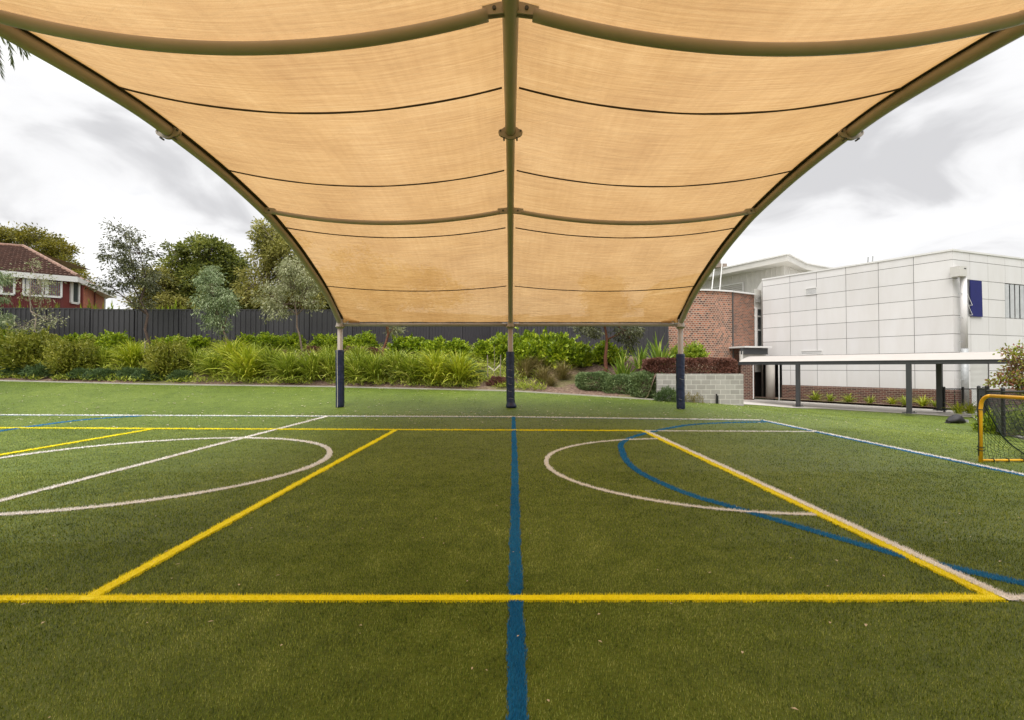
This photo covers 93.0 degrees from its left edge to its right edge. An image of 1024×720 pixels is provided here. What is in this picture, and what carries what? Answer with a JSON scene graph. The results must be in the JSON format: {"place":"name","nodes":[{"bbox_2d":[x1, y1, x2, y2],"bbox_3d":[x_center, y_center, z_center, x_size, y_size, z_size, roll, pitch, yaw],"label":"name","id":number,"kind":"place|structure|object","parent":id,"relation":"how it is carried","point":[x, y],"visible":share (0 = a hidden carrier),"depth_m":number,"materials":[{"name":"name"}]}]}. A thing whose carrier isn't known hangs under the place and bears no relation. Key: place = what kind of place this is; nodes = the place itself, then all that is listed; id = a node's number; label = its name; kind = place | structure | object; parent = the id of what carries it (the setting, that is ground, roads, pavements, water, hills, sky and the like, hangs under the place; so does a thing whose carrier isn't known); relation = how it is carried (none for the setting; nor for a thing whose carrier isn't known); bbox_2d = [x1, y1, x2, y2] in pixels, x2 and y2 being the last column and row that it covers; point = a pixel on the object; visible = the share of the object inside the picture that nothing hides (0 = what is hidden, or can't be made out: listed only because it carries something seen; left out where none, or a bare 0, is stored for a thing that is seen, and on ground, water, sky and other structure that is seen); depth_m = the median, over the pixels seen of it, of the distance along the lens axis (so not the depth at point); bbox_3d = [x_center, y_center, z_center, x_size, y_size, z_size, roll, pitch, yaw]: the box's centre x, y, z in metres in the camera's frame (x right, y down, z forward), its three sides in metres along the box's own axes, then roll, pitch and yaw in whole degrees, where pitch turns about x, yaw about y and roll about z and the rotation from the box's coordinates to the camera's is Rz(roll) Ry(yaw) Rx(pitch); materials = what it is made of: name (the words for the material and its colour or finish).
{"place":"outdoors","nodes":[
{"label":"outdoors","id":0,"kind":"place"},
{"bbox_2d":[0,381,1023,719],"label":"turf","id":1,"kind":"structure","parent":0,"point":[16,405],"depth_m":3.86,"materials":[{"name":"plastic"}]},
{"bbox_2d":[0,428,155,455],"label":"yellow turf line","id":2,"kind":"object","parent":1,"relation":"on","point":[13,452],"visible":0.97,"depth_m":9.64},
{"bbox_2d":[0,416,327,501],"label":"white turf line","id":3,"kind":"object","parent":1,"relation":"on","point":[82,479],"visible":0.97,"depth_m":7.30,"materials":[{"name":"paint"}]},
{"bbox_2d":[0,437,332,515],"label":"white turf line","id":4,"kind":"object","parent":1,"relation":"on","point":[328,455],"visible":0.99,"depth_m":6.44,"materials":[{"name":"paint"}]},
{"bbox_2d":[86,429,397,596],"bbox_3d":[-2.763,1.599,7.431,0.145,0.042,8.551,0,-1,0],"label":"yellow turf line","id":5,"kind":"object","parent":1,"relation":"on","point":[108,587],"visible":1,"depth_m":4.35,"materials":[{"name":"paint"}]},
{"bbox_2d":[0,427,642,430],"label":"yellow turf line","id":6,"kind":"object","parent":1,"relation":"on","point":[317,429],"visible":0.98,"depth_m":11.73,"materials":[{"name":"paint"}]},
{"bbox_2d":[0,380,652,399],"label":"bed edging","id":7,"kind":"object","parent":1,"relation":"on","point":[327,386],"visible":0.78,"depth_m":21.14,"materials":[{"name":"concrete"}]},
{"bbox_2d":[1,414,758,419],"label":"white turf line","id":8,"kind":"object","parent":1,"relation":"on","point":[385,416],"visible":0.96,"depth_m":14.86,"materials":[{"name":"paint"}]},
{"bbox_2d":[3,415,756,420],"bbox_3d":[-9.491,1.730,14.965,33.141,0.018,0.588,0,-1,3],"label":"blue turf line","id":9,"kind":"object","parent":1,"relation":"on","point":[334,416],"visible":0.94,"depth_m":14.87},
{"bbox_2d":[0,591,1007,603],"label":"yellow turf line","id":10,"kind":"object","parent":1,"relation":"on","point":[480,598],"visible":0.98,"depth_m":3.13,"materials":[{"name":"paint"}]},
{"bbox_2d":[0,385,1019,717],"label":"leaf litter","id":11,"kind":"object","parent":1,"relation":"on","point":[416,419],"visible":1,"depth_m":14.37,"materials":[{"name":"plant"}]},
{"bbox_2d":[0,0,1023,408],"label":"shade structure","id":12,"kind":"object","parent":1,"relation":"on","point":[510,162],"visible":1,"depth_m":7.77,"materials":[{"name":"fabric"}]},
{"bbox_2d":[504,417,529,719],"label":"blue turf line","id":13,"kind":"object","parent":1,"relation":"on","point":[516,694],"visible":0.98,"depth_m":2.86,"materials":[{"name":"paint"}]},
{"bbox_2d":[653,386,675,401],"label":"spreading shrub","id":14,"kind":"object","parent":1,"relation":"on","point":[666,392],"visible":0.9,"depth_m":19.52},
{"bbox_2d":[544,438,816,515],"bbox_3d":[1.825,1.601,7.559,2.664,0.041,5.324,0,-1,0],"label":"white turf line","id":15,"kind":"object","parent":1,"relation":"on","point":[547,464],"visible":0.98,"depth_m":5.58,"materials":[{"name":"paint"}]},
{"bbox_2d":[641,430,993,594],"bbox_3d":[3.113,1.597,7.325,0.132,0.041,8.420,0,-1,0],"label":"yellow turf line","id":16,"kind":"object","parent":1,"relation":"on","point":[940,571],"visible":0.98,"depth_m":4.42,"materials":[{"name":"paint"}]},
{"bbox_2d":[618,421,1023,585],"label":"blue turf line","id":17,"kind":"object","parent":1,"relation":"on","point":[997,577],"visible":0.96,"depth_m":4.68,"materials":[{"name":"paint"}]},
{"bbox_2d":[645,430,1018,600],"bbox_3d":[3.203,1.597,7.306,0.148,0.041,8.401,0,-1,0],"label":"white turf line","id":18,"kind":"object","parent":1,"relation":"on","point":[929,560],"visible":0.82,"depth_m":4.30,"materials":[{"name":"paint"}]},
{"bbox_2d":[761,420,1023,475],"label":"blue turf line","id":19,"kind":"object","parent":1,"relation":"on","point":[902,450],"visible":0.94,"depth_m":8.66,"materials":[{"name":"paint"}]},
{"bbox_2d":[764,419,1023,474],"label":"white turf line","id":20,"kind":"object","parent":1,"relation":"on","point":[940,456],"visible":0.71,"depth_m":8.71,"materials":[{"name":"paint"}]},
{"bbox_2d":[943,385,1023,438],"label":"chain fence","id":21,"kind":"object","parent":1,"relation":"on","point":[983,391],"visible":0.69,"depth_m":13.11,"materials":[{"name":"metal"}]},
{"bbox_2d":[976,394,1023,461],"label":"football goal","id":22,"kind":"object","parent":1,"relation":"on","point":[980,409],"visible":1,"depth_m":7.71,"materials":[{"name":"yellow metal"}]},
{"bbox_2d":[0,36,1023,308],"label":"sky","id":23,"kind":"structure","parent":0,"point":[943,169],"materials":[{"name":"white"}]},
{"bbox_2d":[650,383,1019,411],"bbox_3d":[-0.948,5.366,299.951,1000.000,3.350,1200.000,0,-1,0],"label":"ground","id":24,"kind":"structure","parent":0,"point":[850,404],"depth_m":29.59,"materials":[{"name":"soil"}]},
{"bbox_2d":[0,221,101,285],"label":"broad tree","id":25,"kind":"object","parent":24,"relation":"on","point":[45,243],"visible":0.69,"depth_m":47.34,"materials":[{"name":"green plant"}]},
{"bbox_2d":[0,243,116,308],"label":"brick house","id":26,"kind":"structure","parent":24,"relation":"on","point":[72,293],"depth_m":29.50,"materials":[{"name":"red brick"}]},
{"bbox_2d":[22,278,62,297],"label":"window","id":27,"kind":"structure","parent":26,"relation":"in","point":[25,280],"depth_m":28.66,"materials":[{"name":"white paint"}]},
{"bbox_2d":[69,282,79,304],"bbox_3d":[-26.857,-4.171,29.849,0.120,1.465,0.567,0,-1,5],"label":"window","id":28,"kind":"structure","parent":26,"relation":"in","point":[74,287],"depth_m":29.83,"materials":[{"name":"white paint"}]},
{"bbox_2d":[113,262,195,308],"bbox_3d":[-24.439,-3.588,34.190,5.303,6.894,4.277,0,-1,0],"label":"broad tree","id":29,"kind":"object","parent":24,"relation":"on","point":[163,297],"visible":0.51,"depth_m":33.53,"materials":[{"name":"green plant"}]},
{"bbox_2d":[154,231,256,308],"bbox_3d":[-22.946,-4.913,36.004,8.470,9.646,5.276,0,-1,0],"label":"broad tree","id":30,"kind":"object","parent":24,"relation":"on","point":[185,262],"visible":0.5,"depth_m":35.12,"materials":[{"name":"green plant"}]},
{"bbox_2d":[229,216,329,310],"bbox_3d":[-16.508,-5.386,35.099,7.515,10.538,4.521,0,-1,0],"label":"broad tree","id":31,"kind":"object","parent":24,"relation":"on","point":[271,244],"visible":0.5,"depth_m":34.20,"materials":[{"name":"green plant"}]},
{"bbox_2d":[0,308,668,357],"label":"boundary fence","id":32,"kind":"object","parent":24,"relation":"on","point":[161,322],"visible":0.27,"depth_m":26.09,"materials":[{"name":"metal"}]},
{"bbox_2d":[0,345,723,397],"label":"garden bed","id":33,"kind":"object","parent":24,"relation":"on","point":[567,385],"visible":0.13,"depth_m":21.71,"materials":[{"name":"brown soil"}]},
{"bbox_2d":[0,267,21,339],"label":"gum sapling","id":34,"kind":"object","parent":33,"relation":"on","point":[2,300],"visible":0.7,"depth_m":24.16,"materials":[{"name":"green plant"}]},
{"bbox_2d":[0,38,31,80],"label":"palm tree","id":35,"kind":"object","parent":33,"relation":"on","point":[12,63],"visible":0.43,"depth_m":25.99,"materials":[{"name":"green plant"}]},
{"bbox_2d":[0,322,62,370],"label":"olive bush","id":36,"kind":"object","parent":33,"relation":"on","point":[20,348],"visible":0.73,"depth_m":22.43,"materials":[{"name":"green plant"}]},
{"bbox_2d":[0,257,69,334],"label":"gum sapling","id":37,"kind":"object","parent":33,"relation":"on","point":[40,283],"visible":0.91,"depth_m":24.05,"materials":[{"name":"green plant"}]},
{"bbox_2d":[17,361,72,377],"bbox_3d":[-21.428,0.422,22.533,2.115,0.904,1.426,0,-1,-9],"label":"juniper","id":38,"kind":"object","parent":33,"relation":"on","point":[38,368],"visible":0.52,"depth_m":22.07,"materials":[{"name":"plant"}]},
{"bbox_2d":[36,332,100,373],"bbox_3d":[-20.591,-0.310,22.791,2.304,2.069,2.399,1,-1,-38],"label":"olive bush","id":39,"kind":"object","parent":33,"relation":"on","point":[64,355],"visible":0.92,"depth_m":22.30,"materials":[{"name":"green plant"}]},
{"bbox_2d":[80,368,119,379],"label":"juniper","id":40,"kind":"object","parent":33,"relation":"on","point":[103,372],"visible":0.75,"depth_m":21.92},
{"bbox_2d":[84,342,120,366],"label":"strap tussock","id":41,"kind":"object","parent":33,"relation":"on","point":[102,360],"visible":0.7,"depth_m":22.99,"materials":[{"name":"green plant"}]},
{"bbox_2d":[94,329,135,352],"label":"leafy shrub","id":42,"kind":"object","parent":33,"relation":"on","point":[112,339],"visible":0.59,"depth_m":24.14,"materials":[{"name":"green plant"}]},
{"bbox_2d":[101,338,148,367],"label":"strap tussock","id":43,"kind":"object","parent":33,"relation":"on","point":[132,355],"visible":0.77,"depth_m":22.86,"materials":[{"name":"green plant"}]},
{"bbox_2d":[81,216,173,349],"bbox_3d":[-19.175,-3.630,24.362,3.917,6.876,2.474,0,-1,0],"label":"gum sapling","id":44,"kind":"object","parent":33,"relation":"on","point":[124,262],"visible":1,"depth_m":24.16,"materials":[{"name":"green plant"}]},
{"bbox_2d":[114,366,141,378],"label":"juniper","id":45,"kind":"object","parent":33,"relation":"on","point":[125,371],"visible":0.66,"depth_m":21.93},
{"bbox_2d":[130,368,169,380],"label":"juniper","id":46,"kind":"object","parent":33,"relation":"on","point":[136,374],"visible":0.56,"depth_m":21.78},
{"bbox_2d":[138,333,190,375],"bbox_3d":[-15.917,-0.215,22.516,2.057,2.089,2.142,0,-1,-29],"label":"olive bush","id":47,"kind":"object","parent":33,"relation":"on","point":[161,356],"visible":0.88,"depth_m":22.04,"materials":[{"name":"green plant"}]},
{"bbox_2d":[164,369,193,380],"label":"juniper","id":48,"kind":"object","parent":33,"relation":"on","point":[179,373],"visible":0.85,"depth_m":21.77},
{"bbox_2d":[168,347,213,370],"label":"strap tussock","id":49,"kind":"object","parent":33,"relation":"on","point":[193,354],"visible":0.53,"depth_m":22.58,"materials":[{"name":"green plant"}]},
{"bbox_2d":[186,334,214,350],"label":"leafy shrub","id":50,"kind":"object","parent":33,"relation":"on","point":[196,342],"visible":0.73,"depth_m":24.46,"materials":[{"name":"green plant"}]},
{"bbox_2d":[189,351,236,376],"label":"strap tussock","id":51,"kind":"object","parent":33,"relation":"on","point":[209,363],"visible":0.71,"depth_m":22.09,"materials":[{"name":"green plant"}]},
{"bbox_2d":[186,264,242,343],"bbox_3d":[-14.605,-2.388,24.028,2.695,4.712,2.089,0,-1,0],"label":"gum sapling","id":52,"kind":"object","parent":33,"relation":"on","point":[212,314],"visible":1,"depth_m":23.82,"materials":[{"name":"green plant"}]},
{"bbox_2d":[194,338,257,367],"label":"strap tussock","id":53,"kind":"object","parent":33,"relation":"on","point":[227,347],"visible":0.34,"depth_m":22.74,"materials":[{"name":"green plant"}]},
{"bbox_2d":[203,343,271,379],"bbox_3d":[-12.026,0.030,21.971,3.376,1.673,2.893,0,-1,-4],"label":"strap tussock","id":54,"kind":"object","parent":33,"relation":"on","point":[245,359],"visible":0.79,"depth_m":21.72,"materials":[{"name":"green plant"}]},
{"bbox_2d":[240,343,292,374],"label":"strap tussock","id":55,"kind":"object","parent":33,"relation":"on","point":[270,356],"visible":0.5,"depth_m":22.12,"materials":[{"name":"green plant"}]},
{"bbox_2d":[253,331,284,349],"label":"leafy shrub","id":56,"kind":"object","parent":33,"relation":"on","point":[266,337],"visible":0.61,"depth_m":24.36,"materials":[{"name":"green plant"}]},
{"bbox_2d":[0,337,547,390],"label":"ground cover","id":57,"kind":"object","parent":33,"relation":"on","point":[227,378],"visible":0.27,"depth_m":21.85,"materials":[{"name":"green plant"}]},
{"bbox_2d":[255,345,307,380],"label":"strap tussock","id":58,"kind":"object","parent":33,"relation":"on","point":[286,367],"visible":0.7,"depth_m":21.60,"materials":[{"name":"green plant"}]},
{"bbox_2d":[250,254,325,356],"bbox_3d":[-11.053,-2.736,23.951,3.557,5.334,2.278,0,-1,0],"label":"gum sapling","id":59,"kind":"object","parent":33,"relation":"on","point":[287,269],"visible":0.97,"depth_m":23.82,"materials":[{"name":"green plant"}]},
{"bbox_2d":[276,331,308,349],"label":"leafy shrub","id":60,"kind":"object","parent":33,"relation":"on","point":[287,340],"visible":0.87,"depth_m":24.55,"materials":[{"name":"green plant"}]},
{"bbox_2d":[278,347,346,380],"bbox_3d":[-8.946,0.123,22.118,2.998,1.557,2.972,0,-1,-22],"label":"strap tussock","id":61,"kind":"object","parent":33,"relation":"on","point":[312,373],"visible":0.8,"depth_m":21.58,"materials":[{"name":"green plant"}]},
{"bbox_2d":[311,332,336,349],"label":"leafy shrub","id":62,"kind":"object","parent":33,"relation":"on","point":[323,339],"visible":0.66,"depth_m":24.56,"materials":[{"name":"green plant"}]},
{"bbox_2d":[304,346,352,378],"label":"strap tussock","id":63,"kind":"object","parent":33,"relation":"on","point":[327,368],"visible":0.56,"depth_m":21.80,"materials":[{"name":"green plant"}]},
{"bbox_2d":[326,349,385,380],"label":"strap tussock","id":64,"kind":"object","parent":33,"relation":"on","point":[350,363],"visible":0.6,"depth_m":21.61,"materials":[{"name":"green plant"}]},
{"bbox_2d":[348,330,379,347],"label":"leafy shrub","id":65,"kind":"object","parent":33,"relation":"on","point":[367,337],"visible":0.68,"depth_m":24.48,"materials":[{"name":"green plant"}]},
{"bbox_2d":[347,346,401,381],"bbox_3d":[-6.197,0.181,21.951,2.927,1.574,3.278,0,-1,10],"label":"strap tussock","id":66,"kind":"object","parent":33,"relation":"on","point":[373,370],"visible":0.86,"depth_m":21.52,"materials":[{"name":"green plant"}]},
{"bbox_2d":[382,326,405,356],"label":"gum sapling","id":67,"kind":"object","parent":33,"relation":"on","point":[387,328],"visible":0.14,"depth_m":23.96,"materials":[{"name":"green plant"}]},
{"bbox_2d":[373,346,424,377],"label":"strap tussock","id":68,"kind":"object","parent":33,"relation":"on","point":[393,364],"visible":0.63,"depth_m":21.96,"materials":[{"name":"green plant"}]},
{"bbox_2d":[385,333,427,356],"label":"leafy shrub","id":69,"kind":"object","parent":33,"relation":"on","point":[411,342],"visible":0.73,"depth_m":23.64,"materials":[{"name":"green plant"}]},
{"bbox_2d":[387,351,431,382],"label":"strap tussock","id":70,"kind":"object","parent":33,"relation":"on","point":[409,362],"visible":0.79,"depth_m":21.52,"materials":[{"name":"green plant"}]},
{"bbox_2d":[397,347,460,383],"bbox_3d":[-3.454,0.211,21.709,3.376,1.673,2.893,0,-1,14],"label":"strap tussock","id":71,"kind":"object","parent":33,"relation":"on","point":[433,369],"visible":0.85,"depth_m":21.44,"materials":[{"name":"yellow plant"}]},
{"bbox_2d":[419,335,446,357],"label":"leafy shrub","id":72,"kind":"object","parent":33,"relation":"on","point":[435,344],"visible":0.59,"depth_m":23.74,"materials":[{"name":"green plant"}]},
{"bbox_2d":[436,337,471,357],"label":"leafy shrub","id":73,"kind":"object","parent":33,"relation":"on","point":[459,344],"visible":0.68,"depth_m":23.91,"materials":[{"name":"green plant"}]},
{"bbox_2d":[428,346,494,384],"bbox_3d":[-2.290,0.228,21.710,2.893,1.673,3.376,-1,-1,37],"label":"strap tussock","id":74,"kind":"object","parent":33,"relation":"on","point":[465,371],"visible":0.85,"depth_m":21.43,"materials":[{"name":"green plant"}]},
{"bbox_2d":[471,337,495,359],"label":"leafy shrub","id":75,"kind":"object","parent":33,"relation":"on","point":[481,347],"visible":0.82,"depth_m":23.96,"materials":[{"name":"green plant"}]},
{"bbox_2d":[487,331,515,361],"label":"leafy shrub","id":76,"kind":"object","parent":33,"relation":"on","point":[499,346],"visible":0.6,"depth_m":23.75,"materials":[{"name":"green plant"}]},
{"bbox_2d":[503,354,540,376],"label":"dry grass tuft","id":77,"kind":"object","parent":33,"relation":"on","point":[526,367],"visible":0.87,"depth_m":22.45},
{"bbox_2d":[504,327,545,367],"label":"leafy shrub","id":78,"kind":"object","parent":33,"relation":"on","point":[523,346],"visible":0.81,"depth_m":23.21,"materials":[{"name":"green plant"}]},
{"bbox_2d":[528,364,559,381],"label":"dry grass tuft","id":79,"kind":"object","parent":33,"relation":"on","point":[542,372],"visible":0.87,"depth_m":21.97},
{"bbox_2d":[532,326,580,368],"bbox_3d":[2.011,-0.524,23.777,2.499,2.251,2.198,0,-1,16],"label":"leafy shrub","id":80,"kind":"object","parent":33,"relation":"on","point":[556,345],"visible":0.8,"depth_m":23.14,"materials":[{"name":"green plant"}]},
{"bbox_2d":[545,360,579,378],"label":"dry grass tuft","id":81,"kind":"object","parent":33,"relation":"on","point":[561,368],"visible":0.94,"depth_m":22.26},
{"bbox_2d":[565,335,596,367],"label":"leafy shrub","id":82,"kind":"object","parent":33,"relation":"on","point":[580,353],"visible":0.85,"depth_m":23.25,"materials":[{"name":"green plant"}]},
{"bbox_2d":[575,371,613,390],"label":"clipped bush","id":83,"kind":"object","parent":33,"relation":"on","point":[580,378],"visible":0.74,"depth_m":21.19,"materials":[{"name":"green plant"}]},
{"bbox_2d":[573,326,645,371],"bbox_3d":[4.473,-1.638,22.571,3.594,4.994,3.026,0,-1,-20],"label":"gum sapling","id":84,"kind":"object","parent":33,"relation":"on","point":[627,334],"visible":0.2,"depth_m":22.54,"materials":[{"name":"green plant"}]},
{"bbox_2d":[592,339,631,364],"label":"leafy shrub","id":85,"kind":"object","parent":33,"relation":"on","point":[598,349],"visible":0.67,"depth_m":23.91,"materials":[{"name":"green plant"}]},
{"bbox_2d":[600,373,637,394],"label":"clipped bush","id":86,"kind":"object","parent":33,"relation":"on","point":[608,382],"visible":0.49,"depth_m":20.85,"materials":[{"name":"green plant"}]},
{"bbox_2d":[601,346,644,382],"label":"flax plant","id":87,"kind":"object","parent":33,"relation":"on","point":[622,369],"visible":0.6,"depth_m":21.83,"materials":[{"name":"green plant"}]},
{"bbox_2d":[626,343,648,368],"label":"flax plant","id":88,"kind":"object","parent":33,"relation":"on","point":[639,357],"visible":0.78,"depth_m":22.35,"materials":[{"name":"green plant"}]},
{"bbox_2d":[625,369,664,398],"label":"clipped bush","id":89,"kind":"object","parent":33,"relation":"on","point":[636,378],"visible":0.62,"depth_m":20.36,"materials":[{"name":"green plant"}]},
{"bbox_2d":[633,332,677,365],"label":"flax plant","id":90,"kind":"object","parent":33,"relation":"on","point":[658,351],"visible":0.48,"depth_m":21.66,"materials":[{"name":"green plant"}]},
{"bbox_2d":[683,340,709,357],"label":"leafy shrub","id":91,"kind":"object","parent":33,"relation":"on","point":[693,350],"visible":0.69,"depth_m":23.67,"materials":[{"name":"green plant"}]},
{"bbox_2d":[656,374,743,405],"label":"retaining wall","id":92,"kind":"structure","parent":24,"relation":"on","point":[728,389],"depth_m":20.01,"materials":[{"name":"grey concrete"}]},
{"bbox_2d":[641,356,737,373],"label":"purple hedge","id":93,"kind":"object","parent":92,"relation":"on","point":[725,366],"visible":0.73,"depth_m":20.52,"materials":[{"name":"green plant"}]},
{"bbox_2d":[669,258,771,399],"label":"brick building","id":94,"kind":"structure","parent":24,"relation":"on","point":[718,323],"depth_m":31.77,"materials":[{"name":"red brick"}]},
{"bbox_2d":[754,307,760,345],"bbox_3d":[17.040,-2.217,33.576,0.905,2.795,0.701,0,-1,0],"label":"window","id":95,"kind":"structure","parent":94,"relation":"in","point":[757,311],"depth_m":33.43,"materials":[{"name":"white paint"}]},
{"bbox_2d":[701,253,832,292],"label":"roof","id":96,"kind":"structure","parent":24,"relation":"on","point":[749,276],"depth_m":44.43,"materials":[{"name":"beige metal"}]},
{"bbox_2d":[753,249,1023,408],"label":"school building","id":97,"kind":"structure","parent":24,"relation":"on","point":[951,301],"depth_m":26.54,"materials":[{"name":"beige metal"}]},
{"bbox_2d":[967,280,982,316],"bbox_3d":[23.498,-3.165,25.015,1.634,1.880,0.610,0,-1,0],"label":"banner","id":98,"kind":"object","parent":97,"relation":"in","point":[974,288],"depth_m":24.98,"materials":[{"name":"fabric"}]},
{"bbox_2d":[1005,284,1023,318],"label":"window","id":99,"kind":"structure","parent":97,"relation":"in","point":[1014,294],"depth_m":26.23,"materials":[{"name":"white paint"}]},
{"bbox_2d":[744,399,1000,416],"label":"path","id":100,"kind":"structure","parent":0,"point":[777,403],"depth_m":24.89,"materials":[{"name":"concrete"}]},
{"bbox_2d":[738,351,1023,412],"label":"covered walkway","id":101,"kind":"structure","parent":100,"relation":"on","point":[939,360],"depth_m":22.52,"materials":[{"name":"metal"}]},
{"bbox_2d":[754,396,1020,410],"bbox_3d":[20.572,2.382,26.183,1.100,0.015,20.831,1,-1,-33],"label":"soil strip","id":102,"kind":"object","parent":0,"point":[848,402],"visible":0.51,"depth_m":27.55,"materials":[{"name":"brown soil"}]},
{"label":"right garden bed","id":103,"kind":"structure","parent":0,"visible":0},
{"bbox_2d":[983,340,1023,399],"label":"shrub","id":104,"kind":"object","parent":103,"relation":"on","point":[1017,379],"visible":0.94,"depth_m":14.24,"materials":[{"name":"green plant"}]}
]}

